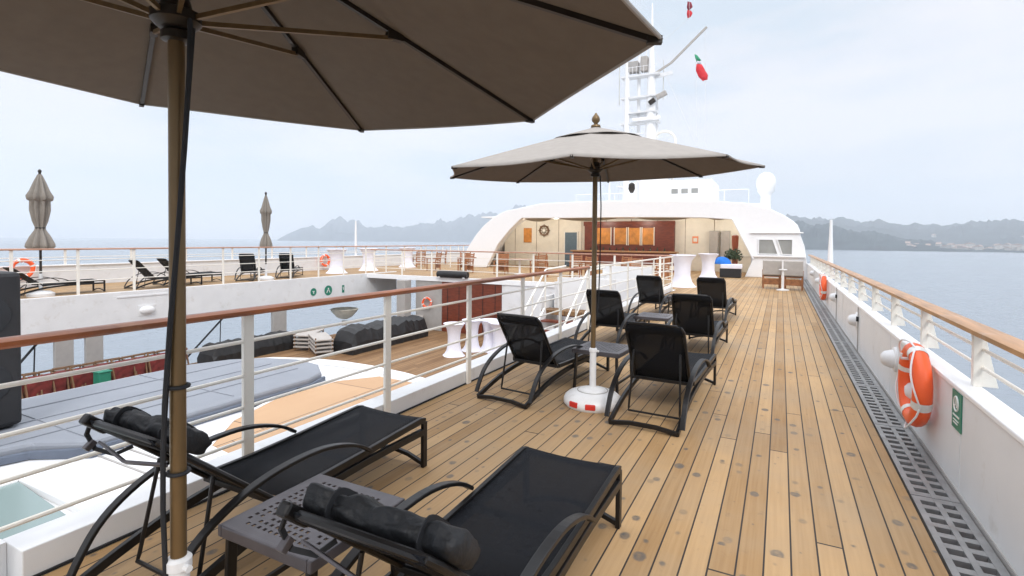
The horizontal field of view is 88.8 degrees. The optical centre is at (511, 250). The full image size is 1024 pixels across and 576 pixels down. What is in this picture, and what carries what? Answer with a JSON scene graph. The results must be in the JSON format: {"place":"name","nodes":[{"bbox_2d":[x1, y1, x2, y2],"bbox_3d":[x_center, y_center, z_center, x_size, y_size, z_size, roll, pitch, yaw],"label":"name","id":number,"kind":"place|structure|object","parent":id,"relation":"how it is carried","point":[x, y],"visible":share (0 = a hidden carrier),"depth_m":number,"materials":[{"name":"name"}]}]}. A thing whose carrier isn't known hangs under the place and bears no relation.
{"place":"outdoors","nodes":[
{"label":"outdoors","id":0,"kind":"place"},
{"bbox_2d":[0,271,21,429],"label":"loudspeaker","id":1,"kind":"object","parent":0,"point":[10,371],"visible":0.95,"depth_m":5.87,"materials":[{"name":"plastic"}]},
{"bbox_2d":[0,357,423,514],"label":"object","id":2,"kind":"structure","parent":0,"point":[285,409],"depth_m":6.90,"materials":[{"name":"white paint"}]},
{"bbox_2d":[0,447,159,538],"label":"skylight","id":3,"kind":"object","parent":2,"relation":"on","point":[20,499],"visible":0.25,"depth_m":4.67,"materials":[{"name":"glass"}]},
{"bbox_2d":[0,358,324,465],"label":"sun pad","id":4,"kind":"object","parent":2,"relation":"on","point":[67,440],"visible":0.66,"depth_m":6.99,"materials":[{"name":"fabric"}]},
{"bbox_2d":[20,262,491,298],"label":"deck","id":5,"kind":"structure","parent":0,"point":[87,289],"depth_m":19.55,"materials":[{"name":"brown wood"}]},
{"bbox_2d":[24,169,55,296],"bbox_3d":[-12.887,-0.497,14.280,0.634,3.470,0.634,-1,2,-40],"label":"parasol","id":6,"kind":"object","parent":5,"relation":"on","point":[39,196],"visible":0.94,"depth_m":14.15,"materials":[{"name":"beige fabric"}]},
{"bbox_2d":[2,267,105,295],"bbox_3d":[-12.910,0.820,14.807,0.711,0.815,2.156,1,1,25],"label":"sun lounger","id":7,"kind":"object","parent":5,"relation":"on","point":[26,278],"visible":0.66,"depth_m":14.57,"materials":[{"name":"black"}]},
{"bbox_2d":[124,260,201,288],"bbox_3d":[-11.520,0.728,17.353,0.711,0.918,2.155,1,1,26],"label":"sun lounger","id":8,"kind":"object","parent":5,"relation":"on","point":[145,272],"visible":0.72,"depth_m":16.82,"materials":[{"name":"black"}]},
{"bbox_2d":[152,258,221,285],"bbox_3d":[-11.614,0.696,18.807,0.711,0.918,2.155,1,1,26],"label":"sun lounger","id":9,"kind":"object","parent":5,"relation":"on","point":[163,262],"visible":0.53,"depth_m":18.42,"materials":[{"name":"black"}]},
{"bbox_2d":[20,271,396,334],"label":"fascia beam","id":10,"kind":"structure","parent":5,"relation":"attached to","point":[46,314],"depth_m":16.42,"materials":[{"name":"metal"}]},
{"bbox_2d":[138,304,155,315],"bbox_3d":[-11.027,1.793,15.834,0.135,0.320,0.500,1,1,27],"label":"bulkhead lamp","id":11,"kind":"object","parent":10,"relation":"attached to","point":[149,309],"visible":1,"depth_m":15.79,"materials":[{"name":"glass"}]},
{"bbox_2d":[0,252,465,287],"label":"bulwark","id":12,"kind":"object","parent":5,"relation":"on","point":[115,274],"depth_m":21.10,"materials":[{"name":"white paint"}]},
{"bbox_2d":[13,257,35,278],"bbox_3d":[-15.279,0.555,16.317,0.180,0.705,0.660,1,1,27],"label":"lifebuoy","id":13,"kind":"object","parent":12,"relation":"attached to","point":[32,266],"visible":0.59,"depth_m":16.43,"materials":[{"name":"orange plastic"}]},
{"bbox_2d":[0,245,458,264],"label":"railing","id":14,"kind":"object","parent":12,"relation":"on","point":[130,255],"visible":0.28,"depth_m":21.06,"materials":[{"name":"white wood"}]},
{"bbox_2d":[0,245,468,294],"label":"railing","id":15,"kind":"object","parent":5,"relation":"on","point":[77,270],"visible":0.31,"depth_m":17.73,"materials":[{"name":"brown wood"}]},
{"bbox_2d":[234,254,264,280],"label":"sun lounger","id":16,"kind":"object","parent":5,"relation":"on","point":[244,268],"visible":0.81,"depth_m":20.17,"materials":[{"name":"black"}]},
{"bbox_2d":[257,192,273,279],"bbox_3d":[-9.638,-0.588,20.480,0.600,3.450,0.600,1,1,27],"label":"parasol","id":17,"kind":"object","parent":5,"relation":"on","point":[265,213],"visible":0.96,"depth_m":20.38,"materials":[{"name":"beige fabric"}]},
{"bbox_2d":[275,253,302,278],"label":"sun lounger","id":18,"kind":"object","parent":5,"relation":"on","point":[285,260],"visible":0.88,"depth_m":21.65,"materials":[{"name":"black"}]},
{"bbox_2d":[326,249,346,273],"bbox_3d":[-8.386,0.477,25.027,1.012,1.152,1.012,0,1,-16],"label":"cocktail table","id":19,"kind":"object","parent":5,"relation":"on","point":[337,260],"visible":0.94,"depth_m":24.73,"materials":[{"name":"white fabric"}]},
{"bbox_2d":[359,248,377,270],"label":"cocktail table","id":20,"kind":"object","parent":5,"relation":"on","point":[370,264],"visible":0.82,"depth_m":27.10,"materials":[{"name":"white fabric"}]},
{"bbox_2d":[399,247,414,266],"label":"cocktail table","id":21,"kind":"object","parent":5,"relation":"on","point":[409,260],"visible":0.81,"depth_m":30.58,"materials":[{"name":"white fabric"}]},
{"bbox_2d":[186,330,487,377],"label":"deck","id":22,"kind":"structure","parent":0,"point":[424,362],"depth_m":17.63,"materials":[{"name":"brown wood"}]},
{"bbox_2d":[22,369,55,398],"bbox_3d":[-11.341,3.250,12.531,0.299,0.691,0.570,1,1,23],"label":"folded deck chair","id":23,"kind":"object","parent":22,"relation":"on","point":[33,389],"visible":0.53,"depth_m":12.48,"materials":[{"name":"red fabric"}]},
{"bbox_2d":[38,367,69,394],"bbox_3d":[-11.248,3.244,12.821,0.298,0.691,0.570,1,1,25],"label":"folded deck chair","id":24,"kind":"object","parent":22,"relation":"on","point":[60,384],"visible":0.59,"depth_m":12.91,"materials":[{"name":"red fabric"}]},
{"bbox_2d":[69,362,95,388],"bbox_3d":[-10.929,3.237,13.331,0.299,0.691,0.570,1,1,20],"label":"folded deck chair","id":25,"kind":"object","parent":22,"relation":"on","point":[79,380],"visible":0.48,"depth_m":13.25,"materials":[{"name":"red fabric"}]},
{"bbox_2d":[92,369,111,383],"bbox_3d":[-10.428,3.311,13.301,0.340,0.540,0.320,1,1,27],"label":"green bin","id":26,"kind":"object","parent":22,"relation":"on","point":[100,376],"visible":0.58,"depth_m":13.20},
{"bbox_2d":[110,355,135,380],"bbox_3d":[-10.517,3.223,14.131,0.298,0.691,0.570,1,1,20],"label":"folded deck chair","id":27,"kind":"object","parent":22,"relation":"on","point":[121,372],"visible":0.58,"depth_m":14.08,"materials":[{"name":"red fabric"}]},
{"bbox_2d":[121,353,147,377],"bbox_3d":[-10.423,3.218,14.423,0.299,0.691,0.570,1,1,34],"label":"folded deck chair","id":28,"kind":"object","parent":22,"relation":"on","point":[140,368],"visible":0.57,"depth_m":14.51,"materials":[{"name":"red fabric"}]},
{"bbox_2d":[146,350,164,372],"bbox_3d":[-10.104,3.210,14.931,0.298,0.691,0.570,1,1,22],"label":"folded deck chair","id":29,"kind":"object","parent":22,"relation":"on","point":[155,365],"visible":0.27,"depth_m":14.82,"materials":[{"name":"red fabric"}]},
{"bbox_2d":[197,330,297,362],"bbox_3d":[-8.766,3.182,17.618,0.864,0.647,3.200,1,1,27],"label":"tarpaulin","id":30,"kind":"object","parent":22,"relation":"on","point":[272,345],"visible":0.62,"depth_m":17.28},
{"bbox_2d":[293,329,323,351],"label":"stacked chairs","id":31,"kind":"object","parent":22,"relation":"on","point":[302,339],"visible":0.64,"depth_m":18.30,"materials":[{"name":"white plastic"}]},
{"bbox_2d":[308,332,332,356],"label":"stacked chairs","id":32,"kind":"object","parent":22,"relation":"on","point":[320,342],"visible":0.98,"depth_m":17.65,"materials":[{"name":"white plastic"}]},
{"bbox_2d":[333,315,427,354],"bbox_3d":[-4.824,3.023,19.690,1.148,0.948,4.126,1,1,27],"label":"tarpaulin","id":33,"kind":"object","parent":22,"relation":"on","point":[352,335],"visible":0.81,"depth_m":18.71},
{"bbox_2d":[397,279,410,316],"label":"column","id":34,"kind":"structure","parent":22,"relation":"on","point":[403,302],"depth_m":22.64,"materials":[{"name":"grey paint"}]},
{"bbox_2d":[443,322,464,357],"bbox_3d":[-1.973,3.009,17.828,0.745,1.102,0.745,0,1,-19],"label":"cocktail table","id":35,"kind":"object","parent":22,"relation":"on","point":[453,350],"visible":0.79,"depth_m":17.62,"materials":[{"name":"white fabric"}]},
{"bbox_2d":[461,318,480,351],"bbox_3d":[-1.417,2.997,18.666,0.745,1.102,0.745,0,1,-16],"label":"cocktail table","id":36,"kind":"object","parent":22,"relation":"on","point":[475,346],"visible":0.53,"depth_m":18.46,"materials":[{"name":"white fabric"}]},
{"bbox_2d":[481,318,496,352],"bbox_3d":[-0.791,3.002,18.681,0.745,1.102,0.745,0,1,-19],"label":"cocktail table","id":37,"kind":"object","parent":22,"relation":"on","point":[487,340],"visible":0.63,"depth_m":18.47,"materials":[{"name":"white fabric"}]},
{"bbox_2d":[367,273,622,333],"bbox_3d":[-0.687,2.328,21.305,13.760,2.320,0.180,1,1,27],"label":"bulkhead","id":38,"kind":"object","parent":22,"relation":"on","point":[438,316],"visible":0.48,"depth_m":21.89,"materials":[{"name":"white metal"}]},
{"bbox_2d":[436,271,468,278],"bbox_3d":[-2.500,0.997,22.060,1.500,0.300,0.292,1,1,27],"label":"awning roll","id":39,"kind":"object","parent":38,"relation":"on","point":[454,274],"visible":1,"depth_m":21.91,"materials":[{"name":"grey fabric"}]},
{"bbox_2d":[488,320,506,353],"bbox_3d":[-0.395,3.016,18.140,0.859,1.102,0.859,0,1,-19],"label":"cocktail table","id":40,"kind":"object","parent":22,"relation":"on","point":[499,337],"visible":0.38,"depth_m":17.91,"materials":[{"name":"white fabric"}]},
{"bbox_2d":[525,265,638,331],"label":"staircase","id":41,"kind":"structure","parent":22,"relation":"on","point":[546,308],"depth_m":12.35,"materials":[{"name":"white metal"}]},
{"bbox_2d":[554,266,652,328],"bbox_3d":[2.655,1.666,14.454,1.550,2.310,4.080,1,1,27],"label":"stair enclosure","id":42,"kind":"object","parent":41,"relation":"attached to","point":[570,288],"visible":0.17,"depth_m":12.97,"materials":[{"name":"white paint"}]},
{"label":"deck edge","id":43,"kind":"structure","parent":22,"relation":"on","visible":0},
{"bbox_2d":[0,286,672,575],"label":"curb","id":44,"kind":"structure","parent":43,"relation":"on","point":[46,547],"depth_m":2.93,"materials":[{"name":"white paint"}]},
{"bbox_2d":[330,307,358,325],"bbox_3d":[-7.619,3.001,23.773,1.240,0.770,1.233,1,1,27],"label":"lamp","id":45,"kind":"object","parent":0,"point":[343,312],"visible":0.96,"depth_m":23.46,"materials":[{"name":"metal"}]},
{"bbox_2d":[277,204,526,241],"bbox_3d":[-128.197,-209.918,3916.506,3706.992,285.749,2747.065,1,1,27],"label":"hills","id":46,"kind":"structure","parent":0,"point":[468,227],"depth_m":3403.30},
{"bbox_2d":[43,271,948,575],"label":"deck","id":47,"kind":"structure","parent":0,"point":[773,459],"depth_m":3.88,"materials":[{"name":"brown wood"}]},
{"bbox_2d":[66,405,426,575],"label":"sun lounger","id":48,"kind":"object","parent":47,"relation":"on","point":[343,445],"visible":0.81,"depth_m":2.83,"materials":[{"name":"black"}]},
{"bbox_2d":[218,474,404,575],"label":"side table","id":49,"kind":"object","parent":47,"relation":"on","point":[236,531],"visible":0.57,"depth_m":2.18,"materials":[{"name":"grey metal"}]},
{"bbox_2d":[0,0,662,575],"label":"parasol","id":50,"kind":"object","parent":47,"relation":"on","point":[360,66],"visible":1,"depth_m":2.23,"materials":[{"name":"beige fabric"}]},
{"bbox_2d":[0,256,673,532],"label":"railing","id":51,"kind":"object","parent":47,"relation":"on","point":[248,339],"visible":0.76,"depth_m":3.52,"materials":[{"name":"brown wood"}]},
{"bbox_2d":[275,446,621,575],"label":"sun lounger","id":52,"kind":"object","parent":47,"relation":"on","point":[525,511],"visible":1,"depth_m":2.21,"materials":[{"name":"black"}]},
{"bbox_2d":[475,313,609,409],"bbox_3d":[0.442,1.091,6.024,0.711,0.874,1.915,1,1,35],"label":"sun lounger","id":53,"kind":"object","parent":47,"relation":"on","point":[526,338],"visible":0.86,"depth_m":5.61,"materials":[{"name":"black"}]},
{"bbox_2d":[572,341,632,393],"bbox_3d":[1.042,1.311,5.920,0.548,0.451,0.548,1,1,31],"label":"side table","id":54,"kind":"object","parent":47,"relation":"on","point":[616,351],"visible":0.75,"depth_m":5.82,"materials":[{"name":"grey metal"}]},
{"bbox_2d":[450,113,764,412],"bbox_3d":[0.826,0.085,5.235,2.871,2.925,2.871,1,2,38],"label":"parasol","id":55,"kind":"object","parent":47,"relation":"on","point":[595,153],"visible":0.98,"depth_m":5.18,"materials":[{"name":"beige fabric"}]},
{"bbox_2d":[574,289,649,343],"bbox_3d":[1.711,1.036,8.607,0.711,0.899,1.915,1,1,30],"label":"sun lounger","id":56,"kind":"object","parent":47,"relation":"on","point":[611,313],"visible":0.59,"depth_m":8.17,"materials":[{"name":"black"}]},
{"bbox_2d":[627,275,671,312],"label":"sun lounger","id":57,"kind":"object","parent":47,"relation":"on","point":[650,288],"visible":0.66,"depth_m":11.35,"materials":[{"name":"black"}]},
{"bbox_2d":[633,312,673,324],"bbox_3d":[2.325,1.268,8.498,0.548,0.451,0.548,1,1,30],"label":"side table","id":58,"kind":"object","parent":47,"relation":"on","point":[644,316],"visible":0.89,"depth_m":8.35,"materials":[{"name":"grey metal"}]},
{"bbox_2d":[604,321,716,436],"bbox_3d":[1.619,1.103,5.359,0.711,0.899,1.915,1,1,30],"label":"sun lounger","id":59,"kind":"object","parent":47,"relation":"on","point":[659,352],"visible":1,"depth_m":4.92,"materials":[{"name":"black"}]},
{"bbox_2d":[667,293,727,360],"bbox_3d":[2.810,1.052,7.873,0.711,0.915,1.915,1,1,29],"label":"sun lounger","id":60,"kind":"object","parent":47,"relation":"on","point":[693,315],"visible":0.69,"depth_m":7.46,"materials":[{"name":"black"}]},
{"bbox_2d":[698,253,718,277],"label":"cocktail table","id":61,"kind":"object","parent":47,"relation":"on","point":[708,264],"visible":0.85,"depth_m":22.96,"materials":[{"name":"white fabric"}]},
{"bbox_2d":[696,277,736,320],"bbox_3d":[4.317,0.991,11.088,0.711,0.930,1.915,1,1,30],"label":"sun lounger","id":62,"kind":"object","parent":47,"relation":"on","point":[714,288],"visible":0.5,"depth_m":10.67,"materials":[{"name":"black"}]},
{"bbox_2d":[720,264,741,277],"bbox_3d":[10.175,0.911,24.248,0.930,0.600,0.660,1,1,27],"label":"towel cart","id":63,"kind":"object","parent":47,"relation":"on","point":[731,270],"visible":0.97,"depth_m":23.96,"materials":[{"name":"grey plastic"}]},
{"bbox_2d":[724,248,742,263],"bbox_3d":[10.723,0.536,25.336,0.919,1.354,0.896,1,1,27],"label":"potted plant","id":64,"kind":"object","parent":63,"relation":"in","point":[730,253],"visible":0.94,"depth_m":25.19,"materials":[{"name":"green plant"}]},
{"bbox_2d":[732,235,738,263],"bbox_3d":[10.991,0.207,25.729,0.320,2.000,0.312,1,1,27],"label":"wood post","id":65,"kind":"object","parent":47,"relation":"on","point":[735,240],"visible":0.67,"depth_m":25.61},
{"bbox_2d":[762,260,781,288],"bbox_3d":[9.316,0.827,18.734,0.600,1.024,0.688,1,1,23],"label":"wooden chair","id":66,"kind":"object","parent":47,"relation":"on","point":[771,268],"visible":0.99,"depth_m":18.48,"materials":[{"name":"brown wood"}]},
{"bbox_2d":[784,260,803,290],"bbox_3d":[9.841,0.842,18.239,0.600,1.024,0.688,1,1,31],"label":"wooden chair","id":67,"kind":"object","parent":47,"relation":"on","point":[794,269],"visible":0.95,"depth_m":18.00,"materials":[{"name":"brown wood"}]},
{"bbox_2d":[0,237,1023,416],"bbox_3d":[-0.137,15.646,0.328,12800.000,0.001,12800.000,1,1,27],"label":"sea","id":68,"kind":"structure","parent":0,"point":[986,288],"depth_m":180.28,"materials":[{"name":"grey liquid"}]},
{"bbox_2d":[0,0,1023,238],"label":"sky","id":69,"kind":"structure","parent":0,"point":[903,112],"materials":[{"name":"white"}]},
{"bbox_2d":[377,264,715,289],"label":"deck","id":70,"kind":"structure","parent":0,"point":[482,273],"depth_m":25.64,"materials":[{"name":"brown wood"}]},
{"bbox_2d":[457,253,474,272],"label":"wooden chair","id":71,"kind":"object","parent":70,"relation":"on","point":[467,266],"visible":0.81,"depth_m":26.05,"materials":[{"name":"brown wood"}]},
{"bbox_2d":[494,254,508,274],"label":"wooden chair","id":72,"kind":"object","parent":70,"relation":"on","point":[504,267],"visible":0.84,"depth_m":25.46,"materials":[{"name":"brown wood"}]},
{"bbox_2d":[371,249,671,280],"bbox_3d":[-0.512,0.610,21.536,13.800,1.170,0.100,1,1,27],"label":"railing","id":73,"kind":"object","parent":70,"relation":"on","point":[462,264],"visible":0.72,"depth_m":21.55,"materials":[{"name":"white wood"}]},
{"bbox_2d":[535,255,548,276],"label":"wooden chair","id":74,"kind":"object","parent":70,"relation":"on","point":[538,261],"visible":0.74,"depth_m":23.32,"materials":[{"name":"brown wood"}]},
{"bbox_2d":[570,250,678,271],"bbox_3d":[6.223,0.539,29.372,6.000,1.100,0.700,1,1,27],"label":"bar counter","id":75,"kind":"object","parent":70,"relation":"on","point":[607,259],"visible":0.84,"depth_m":29.11,"materials":[{"name":"brown wood"}]},
{"bbox_2d":[461,200,806,278],"bbox_3d":[9.166,-0.900,35.712,18.558,3.800,18.149,1,1,27],"label":"deckhouse","id":76,"kind":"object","parent":70,"relation":"on","point":[763,233],"visible":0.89,"depth_m":28.84,"materials":[{"name":"white paint"}]},
{"bbox_2d":[524,228,531,241],"bbox_3d":[1.046,-1.029,34.290,0.560,0.940,0.048,1,1,27],"label":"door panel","id":77,"kind":"structure","parent":76,"relation":"in","point":[527,231],"depth_m":34.25,"materials":[{"name":"orange wood"}]},
{"bbox_2d":[565,232,576,265],"bbox_3d":[3.729,-0.097,32.917,0.800,2.140,0.058,1,1,27],"label":"door","id":78,"kind":"structure","parent":76,"relation":"in","point":[570,237],"depth_m":32.93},
{"bbox_2d":[584,221,674,251],"bbox_3d":[6.873,-0.824,30.966,5.450,1.870,0.610,1,1,27],"label":"bar cabinet","id":79,"kind":"object","parent":76,"relation":"attached to","point":[639,235],"visible":0.85,"depth_m":30.75,"materials":[{"name":"red wood"}]},
{"bbox_2d":[609,3,719,200],"bbox_3d":[10.201,-9.668,35.227,7.461,14.134,1.371,1,1,27],"label":"radar mast","id":80,"kind":"object","parent":76,"relation":"on","point":[644,65],"visible":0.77,"depth_m":35.31,"materials":[{"name":"metal"}]},
{"bbox_2d":[666,1,696,130],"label":"halyard","id":81,"kind":"object","parent":80,"relation":"hanging from","point":[696,97],"visible":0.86,"depth_m":34.14,"materials":[{"name":"white paint"}]},
{"bbox_2d":[695,54,707,80],"bbox_3d":[12.322,-11.931,33.957,0.852,1.752,0.258,1,1,27],"label":"signal flag","id":82,"kind":"object","parent":81,"relation":"hanging from","point":[702,74],"visible":1,"depth_m":34.01,"materials":[{"name":"red fabric"}]},
{"bbox_2d":[576,179,759,205],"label":"wheelhouse block","id":83,"kind":"structure","parent":76,"relation":"on","point":[676,190],"depth_m":33.80,"materials":[{"name":"white paint"}]},
{"bbox_2d":[709,231,718,257],"bbox_3d":[11.188,-0.358,28.931,0.450,1.500,0.290,1,1,27],"label":"door frame","id":84,"kind":"object","parent":76,"relation":"attached to","point":[713,241],"visible":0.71,"depth_m":28.80,"materials":[{"name":"paint"}]},
{"bbox_2d":[721,231,729,256],"bbox_3d":[11.721,-0.348,28.657,0.450,1.500,0.290,1,1,27],"label":"door frame","id":85,"kind":"object","parent":76,"relation":"attached to","point":[725,240],"visible":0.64,"depth_m":28.54,"materials":[{"name":"paint"}]},
{"bbox_2d":[756,172,775,208],"bbox_3d":[13.982,-3.226,28.744,1.000,2.190,1.000,1,1,27],"label":"radome","id":86,"kind":"object","parent":76,"relation":"on","point":[765,183],"visible":0.95,"depth_m":28.46,"materials":[{"name":"white paint"}]},
{"bbox_2d":[758,239,777,254],"bbox_3d":[11.884,-0.194,24.216,0.838,0.718,0.077,1,1,27],"label":"window","id":87,"kind":"structure","parent":76,"relation":"in","point":[765,246],"depth_m":24.23,"materials":[{"name":"glass"}]},
{"bbox_2d":[777,239,792,254],"bbox_3d":[12.489,-0.182,23.905,0.663,0.714,0.097,1,1,27],"label":"window","id":88,"kind":"structure","parent":76,"relation":"in","point":[785,245],"depth_m":23.87,"materials":[{"name":"glass"}]},
{"bbox_2d":[652,257,669,278],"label":"wooden chair","id":89,"kind":"object","parent":70,"relation":"on","point":[665,266],"visible":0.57,"depth_m":22.29,"materials":[{"name":"brown wood"}]},
{"bbox_2d":[668,255,695,287],"bbox_3d":[6.257,0.722,19.176,0.936,1.162,0.936,0,1,-16],"label":"cocktail table","id":90,"kind":"object","parent":70,"relation":"on","point":[682,270],"visible":0.93,"depth_m":18.91,"materials":[{"name":"white fabric"}]},
{"bbox_2d":[786,214,1023,246],"bbox_3d":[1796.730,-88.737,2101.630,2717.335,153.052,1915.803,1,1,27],"label":"hills","id":91,"kind":"structure","parent":0,"point":[993,232],"depth_m":1887.35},
{"bbox_2d":[795,220,1023,252],"bbox_3d":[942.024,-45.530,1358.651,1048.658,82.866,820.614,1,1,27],"label":"hills","id":92,"kind":"structure","parent":0,"point":[816,237],"depth_m":1195.56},
{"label":"channel","id":93,"kind":"structure","parent":0,"visible":0},
{"bbox_2d":[820,318,839,328],"bbox_3d":[6.513,1.498,10.707,0.258,0.039,1.495,1,1,27],"label":"drain grate","id":94,"kind":"object","parent":93,"relation":"on","point":[829,323],"visible":0.89,"depth_m":10.66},
{"bbox_2d":[825,328,848,342],"bbox_3d":[5.826,1.520,9.374,0.258,0.039,1.495,1,1,27],"label":"drain grate","id":95,"kind":"object","parent":93,"relation":"on","point":[838,335],"visible":0.91,"depth_m":9.29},
{"bbox_2d":[832,341,861,360],"bbox_3d":[5.139,1.542,8.040,0.258,0.039,1.495,1,1,27],"label":"drain grate","id":96,"kind":"object","parent":93,"relation":"on","point":[845,350],"visible":0.89,"depth_m":7.99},
{"bbox_2d":[841,359,879,386],"bbox_3d":[4.452,1.564,6.707,0.258,0.039,1.495,1,1,27],"label":"drain grate","id":97,"kind":"object","parent":93,"relation":"on","point":[858,372],"visible":0.94,"depth_m":6.60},
{"bbox_2d":[854,384,908,428],"bbox_3d":[3.766,1.586,5.374,0.258,0.039,1.495,1,1,27],"label":"drain grate","id":98,"kind":"object","parent":93,"relation":"on","point":[880,408],"visible":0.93,"depth_m":5.27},
{"bbox_2d":[807,263,1023,575],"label":"bulwark","id":99,"kind":"object","parent":93,"relation":"on","point":[979,463],"visible":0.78,"depth_m":3.27,"materials":[{"name":"white paint"}]},
{"bbox_2d":[819,273,826,300],"bbox_3d":[7.844,0.912,13.187,0.180,0.705,0.660,1,1,27],"label":"lifebuoy","id":100,"kind":"object","parent":99,"relation":"attached to","point":[823,286],"visible":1,"depth_m":12.96,"materials":[{"name":"orange plastic"}]},
{"bbox_2d":[827,220,834,274],"bbox_3d":[9.350,-0.104,15.319,0.260,1.630,0.253,1,1,27],"label":"flagstaff","id":101,"kind":"object","parent":99,"relation":"on","point":[830,251],"visible":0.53,"depth_m":15.27,"materials":[{"name":"white paint"}]},
{"bbox_2d":[847,307,858,351],"bbox_3d":[5.208,1.173,7.987,0.130,0.670,0.314,1,1,27],"label":"bulkhead lamp","id":102,"kind":"object","parent":99,"relation":"attached to","point":[853,319],"visible":1,"depth_m":7.93,"materials":[{"name":"white plastic"}]},
{"bbox_2d":[880,347,897,371],"bbox_3d":[3.850,1.102,5.347,0.130,0.250,0.247,1,1,27],"label":"bulkhead lamp","id":103,"kind":"object","parent":99,"relation":"attached to","point":[888,358],"visible":1,"depth_m":5.28,"materials":[{"name":"white plastic"}]},
{"bbox_2d":[895,339,932,428],"bbox_3d":[3.197,1.061,4.164,0.180,0.705,0.660,1,1,27],"label":"lifebuoy","id":104,"kind":"object","parent":99,"relation":"attached to","point":[914,366],"visible":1,"depth_m":3.97,"materials":[{"name":"orange plastic"}]},
{"bbox_2d":[808,255,1023,395],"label":"railing","id":105,"kind":"object","parent":99,"relation":"on","point":[983,374],"visible":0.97,"depth_m":4.17,"materials":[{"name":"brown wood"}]},
{"bbox_2d":[952,388,962,434],"bbox_3d":[2.945,1.058,3.462,0.013,0.250,0.200,1,1,27],"label":"safety sign","id":106,"kind":"object","parent":99,"relation":"attached to","point":[957,400],"visible":1,"depth_m":3.44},
{"bbox_2d":[874,424,960,503],"bbox_3d":[3.079,1.608,4.040,0.258,0.039,1.495,1,1,27],"label":"drain grate","id":107,"kind":"object","parent":93,"relation":"on","point":[918,472],"visible":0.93,"depth_m":3.89,"materials":[{"name":"metal"}]},
{"bbox_2d":[911,495,1010,575],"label":"drain grate","id":108,"kind":"object","parent":93,"relation":"on","point":[962,546],"visible":1,"depth_m":2.92,"materials":[{"name":"metal"}]},
{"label":"hull","id":109,"kind":"structure","parent":0,"visible":0},
{"bbox_2d":[53,340,73,370],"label":"column","id":110,"kind":"structure","parent":109,"relation":"on","point":[63,353],"depth_m":14.04,"materials":[{"name":"grey paint"}]},
{"bbox_2d":[84,336,102,366],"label":"column","id":111,"kind":"structure","parent":109,"relation":"on","point":[93,349],"depth_m":14.65,"materials":[{"name":"grey paint"}]},
{"bbox_2d":[271,310,286,331],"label":"column","id":112,"kind":"structure","parent":109,"relation":"on","point":[278,320],"depth_m":20.08,"materials":[{"name":"metal"}]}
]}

